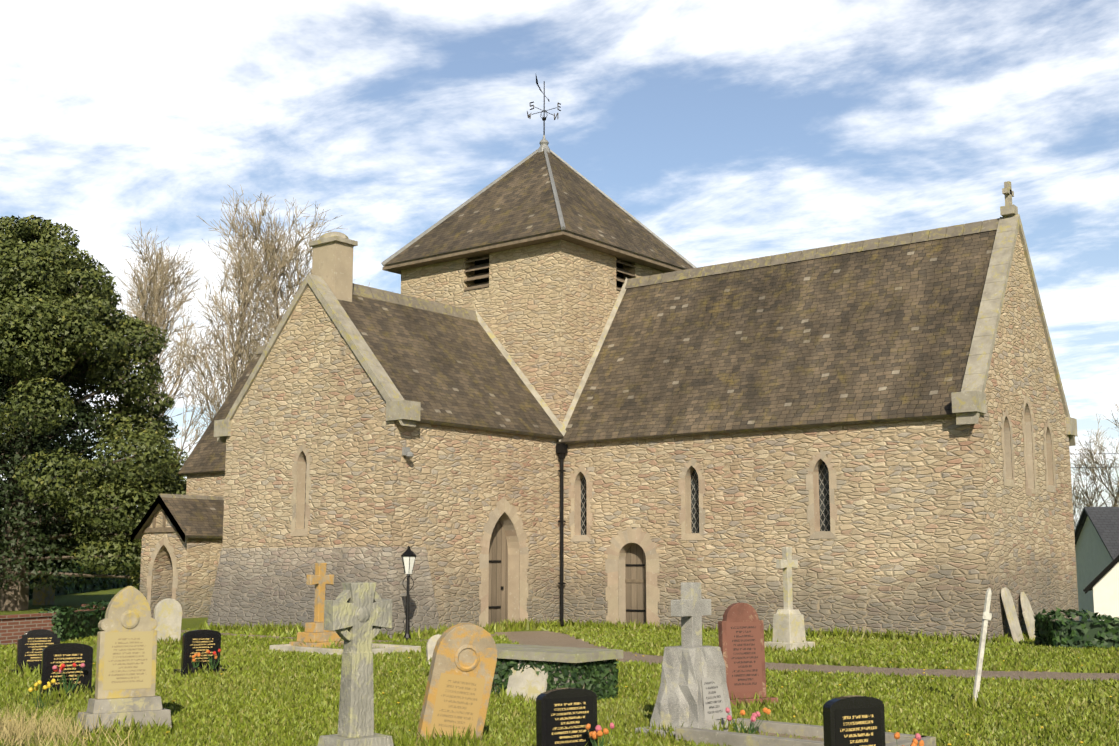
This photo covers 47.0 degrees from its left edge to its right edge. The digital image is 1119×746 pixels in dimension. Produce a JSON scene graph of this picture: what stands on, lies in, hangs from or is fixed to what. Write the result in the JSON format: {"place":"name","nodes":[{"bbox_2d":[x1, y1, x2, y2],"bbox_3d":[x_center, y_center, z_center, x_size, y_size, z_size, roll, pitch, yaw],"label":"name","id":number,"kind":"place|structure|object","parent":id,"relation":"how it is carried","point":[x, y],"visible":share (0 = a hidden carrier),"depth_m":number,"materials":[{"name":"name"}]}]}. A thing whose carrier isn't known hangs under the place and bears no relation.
{"place":"outdoors","nodes":[
{"label":"outdoors","id":0,"kind":"place"},
{"bbox_2d":[0,586,1118,745],"bbox_3d":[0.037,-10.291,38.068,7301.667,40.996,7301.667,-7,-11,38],"label":"ground","id":1,"kind":"structure","parent":0,"point":[75,600],"depth_m":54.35,"materials":[{"name":"green plant"}]},
{"bbox_2d":[9,629,60,673],"bbox_3d":[-8.369,4.486,20.677,0.800,0.728,0.324,5,-10,-31],"label":"black headstone","id":2,"kind":"object","parent":1,"relation":"on","point":[31,644],"visible":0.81,"depth_m":20.61,"materials":[{"name":"stone"}]},
{"bbox_2d":[28,679,55,708],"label":"daffodils","id":3,"kind":"object","parent":1,"relation":"on","point":[39,682],"visible":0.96,"depth_m":15.61,"materials":[{"name":"yellow plant"}]},
{"bbox_2d":[32,564,55,604],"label":"gate pier stone","id":4,"kind":"object","parent":1,"relation":"on","point":[45,595],"visible":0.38,"depth_m":53.71,"materials":[{"name":"stone"}]},
{"bbox_2d":[0,604,106,645],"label":"brick boundary wall","id":5,"kind":"structure","parent":1,"relation":"on","point":[14,628],"depth_m":27.73,"materials":[{"name":"red brick"}]},
{"bbox_2d":[29,526,79,571],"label":"gate shrub","id":6,"kind":"object","parent":1,"relation":"on","point":[58,555],"depth_m":54.77,"materials":[{"name":"green plant"}]},
{"bbox_2d":[32,643,92,699],"bbox_3d":[-6.369,3.890,16.697,0.780,0.740,0.618,5,-10,-29],"label":"black headstone","id":7,"kind":"object","parent":1,"relation":"on","point":[68,664],"visible":0.83,"depth_m":16.78,"materials":[{"name":"stone"}]},
{"bbox_2d":[1,496,141,557],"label":"treeline","id":8,"kind":"object","parent":1,"relation":"on","point":[104,537],"depth_m":121.88,"materials":[{"name":"green plant"}]},
{"bbox_2d":[0,693,144,745],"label":"dry grass tuft","id":9,"kind":"object","parent":1,"relation":"on","point":[12,728],"visible":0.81,"depth_m":12.80,"materials":[{"name":"beige plant"}]},
{"bbox_2d":[39,600,109,641],"bbox_3d":[-11.221,5.876,30.499,0.734,0.933,4.012,-1,-8,4],"label":"wall ivy","id":10,"kind":"object","parent":1,"relation":"on","point":[70,622],"visible":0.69,"depth_m":29.45,"materials":[{"name":"green plant"}]},
{"bbox_2d":[29,558,139,599],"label":"hedge","id":11,"kind":"object","parent":1,"relation":"on","point":[109,583],"visible":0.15,"depth_m":76.94,"materials":[{"name":"green plant"}]},
{"bbox_2d":[0,215,188,610],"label":"yew tree","id":12,"kind":"object","parent":1,"relation":"on","point":[62,330],"visible":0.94,"depth_m":47.12,"materials":[{"name":"green plant"}]},
{"bbox_2d":[77,586,171,732],"bbox_3d":[-4.642,3.069,13.819,0.899,1.547,0.458,5,-10,-31],"label":"gothic headstone","id":13,"kind":"object","parent":1,"relation":"on","point":[125,679],"visible":0.92,"depth_m":13.75,"materials":[{"name":"stone"}]},
{"bbox_2d":[99,222,225,464],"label":"bare tree","id":14,"kind":"object","parent":1,"relation":"on","point":[157,295],"visible":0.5,"depth_m":70.65,"materials":[{"name":"beige plant"}]},
{"bbox_2d":[153,598,181,641],"bbox_3d":[-8.596,5.447,28.213,0.600,1.004,0.188,6,-10,-36],"label":"gravestone","id":15,"kind":"object","parent":1,"relation":"on","point":[167,616],"visible":0.71,"depth_m":28.17,"materials":[{"name":"stone"}]},
{"bbox_2d":[173,629,226,675],"bbox_3d":[-5.657,4.459,20.472,0.760,0.733,0.609,6,-10,-33],"label":"black headstone","id":16,"kind":"object","parent":1,"relation":"on","point":[200,647],"visible":0.83,"depth_m":20.50,"materials":[{"name":"stone"}]},
{"bbox_2d":[167,184,300,428],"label":"bare tree","id":17,"kind":"object","parent":1,"relation":"on","point":[237,347],"visible":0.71,"depth_m":68.03,"materials":[{"name":"beige plant"}]},
{"bbox_2d":[223,196,392,354],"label":"bare tree","id":18,"kind":"object","parent":1,"relation":"on","point":[289,287],"visible":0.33,"depth_m":69.26,"materials":[{"name":"brown plant"}]},
{"bbox_2d":[152,617,530,641],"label":"porch path","id":19,"kind":"structure","parent":1,"relation":"on","point":[262,636],"depth_m":31.47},
{"bbox_2d":[401,546,416,640],"bbox_3d":[-3.404,4.962,28.913,0.350,2.160,0.377,-7,-11,38],"label":"lamp post","id":20,"kind":"object","parent":19,"relation":"on","point":[408,555],"visible":0.98,"depth_m":28.90,"materials":[{"name":"black metal"}]},
{"bbox_2d":[269,563,420,654],"bbox_3d":[-4.280,4.698,25.767,2.599,1.770,1.847,-7,-11,38],"label":"stone cross","id":21,"kind":"object","parent":1,"relation":"on","point":[315,631],"visible":0.62,"depth_m":26.01,"materials":[{"name":"orange stone"}]},
{"bbox_2d":[317,582,393,745],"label":"celtic cross","id":22,"kind":"object","parent":1,"relation":"on","point":[357,616],"visible":1,"depth_m":9.71,"materials":[{"name":"grey stone"}]},
{"bbox_2d":[426,634,440,664],"bbox_3d":[-2.103,4.824,22.362,0.420,0.552,0.216,3,-9,-22],"label":"gravestone","id":23,"kind":"object","parent":1,"relation":"on","point":[431,643],"visible":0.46,"depth_m":22.30,"materials":[{"name":"stone"}]},
{"bbox_2d":[416,623,496,740],"bbox_3d":[-0.990,3.062,12.343,0.763,1.305,0.263,4,-9,-24],"label":"leaning gravestone","id":24,"kind":"object","parent":1,"relation":"on","point":[461,675],"visible":1,"depth_m":12.30,"materials":[{"name":"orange stone"}]},
{"bbox_2d":[491,643,622,701],"bbox_3d":[-0.323,4.029,17.119,2.120,0.713,1.110,-7,-11,38],"label":"chest tomb","id":25,"kind":"object","parent":1,"relation":"on","point":[534,671],"visible":0.67,"depth_m":16.60,"materials":[{"name":"grey stone"}]},
{"bbox_2d":[10,650,1111,745],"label":"lawn flowers","id":26,"kind":"object","parent":1,"relation":"on","point":[1081,742],"visible":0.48,"depth_m":16.74,"materials":[{"name":"yellow plant"}]},
{"bbox_2d":[536,688,613,745],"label":"black headstone","id":27,"kind":"object","parent":1,"relation":"on","point":[566,716],"visible":1,"depth_m":11.39,"materials":[{"name":"stone"}]},
{"bbox_2d":[130,76,1078,641],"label":"church","id":28,"kind":"structure","parent":1,"relation":"on","point":[548,384],"depth_m":33.31,"materials":[{"name":"stone"}]},
{"bbox_2d":[718,603,777,705],"bbox_3d":[2.287,3.519,16.038,0.800,1.296,0.343,4,-9,-26],"label":"red gravestone","id":29,"kind":"object","parent":1,"relation":"on","point":[741,634],"visible":0.73,"depth_m":16.01,"materials":[{"name":"stone"}]},
{"bbox_2d":[635,582,935,745],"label":"stone cross","id":30,"kind":"object","parent":1,"relation":"on","point":[693,686],"visible":0.85,"depth_m":13.18,"materials":[{"name":"grey stone"}]},
{"bbox_2d":[725,707,770,733],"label":"grave flowers","id":31,"kind":"object","parent":30,"relation":"on","point":[754,716],"visible":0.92,"depth_m":12.91,"materials":[{"name":"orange plant"}]},
{"bbox_2d":[764,547,814,650],"bbox_3d":[4.681,4.622,26.355,0.800,2.090,0.700,7,-11,-41],"label":"cross","id":32,"kind":"object","parent":1,"relation":"on","point":[788,627],"visible":0.88,"depth_m":26.19,"materials":[{"name":"stone"}]},
{"bbox_2d":[823,695,923,745],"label":"black headstone","id":33,"kind":"object","parent":1,"relation":"on","point":[853,720],"visible":1,"depth_m":9.98,"materials":[{"name":"stone"}]},
{"bbox_2d":[972,588,991,700],"bbox_3d":[5.283,3.439,16.099,0.326,1.472,0.076,1,-8,-5],"label":"white post","id":34,"kind":"object","parent":1,"relation":"on","point":[987,616],"visible":0.83,"depth_m":16.11,"materials":[{"name":"paint"}]},
{"bbox_2d":[1001,587,1023,642],"bbox_3d":[10.150,5.433,28.883,0.347,1.231,0.500,-7,-11,38],"label":"headstone leaning on wall","id":35,"kind":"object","parent":1,"relation":"on","point":[1011,614],"visible":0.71,"depth_m":28.80,"materials":[{"name":"stone"}]},
{"bbox_2d":[1020,592,1035,640],"bbox_3d":[10.841,5.616,29.722,0.319,1.111,0.550,-7,-11,38],"label":"headstone leaning on wall","id":36,"kind":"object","parent":1,"relation":"on","point":[1028,616],"visible":0.85,"depth_m":29.62,"materials":[{"name":"stone"}]},
{"bbox_2d":[1033,607,1118,648],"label":"hedge","id":37,"kind":"object","parent":1,"relation":"on","point":[1099,630],"visible":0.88,"depth_m":26.61,"materials":[{"name":"green plant"}]},
{"bbox_2d":[1070,414,1118,530],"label":"bare tree","id":38,"kind":"object","parent":1,"relation":"on","point":[1083,499],"visible":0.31,"depth_m":91.70,"materials":[{"name":"brown plant"}]},
{"bbox_2d":[1071,453,1118,467],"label":"utility wires","id":39,"kind":"object","parent":1,"relation":"on","point":[1093,467],"depth_m":58.28,"materials":[{"name":"black metal"}]},
{"bbox_2d":[1085,403,1118,503],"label":"bare tree","id":40,"kind":"object","parent":1,"relation":"on","point":[1111,442],"visible":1,"depth_m":85.99,"materials":[{"name":"brown plant"}]},
{"bbox_2d":[0,0,1118,528],"label":"sky","id":41,"kind":"structure","parent":0,"point":[731,130],"materials":[{"name":"blue"}]},
{"bbox_2d":[494,631,1118,680],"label":"path","id":42,"kind":"structure","parent":0,"point":[544,638],"depth_m":21.82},
{"bbox_2d":[1074,507,1118,619],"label":"white house","id":43,"kind":"structure","parent":0,"point":[1096,532],"depth_m":63.98,"materials":[{"name":"paint"}]},
{"bbox_2d":[1083,555,1118,617],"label":"house","id":44,"kind":"structure","parent":43,"relation":"attached to","point":[1103,585],"depth_m":55.88,"materials":[{"name":"white paint"}]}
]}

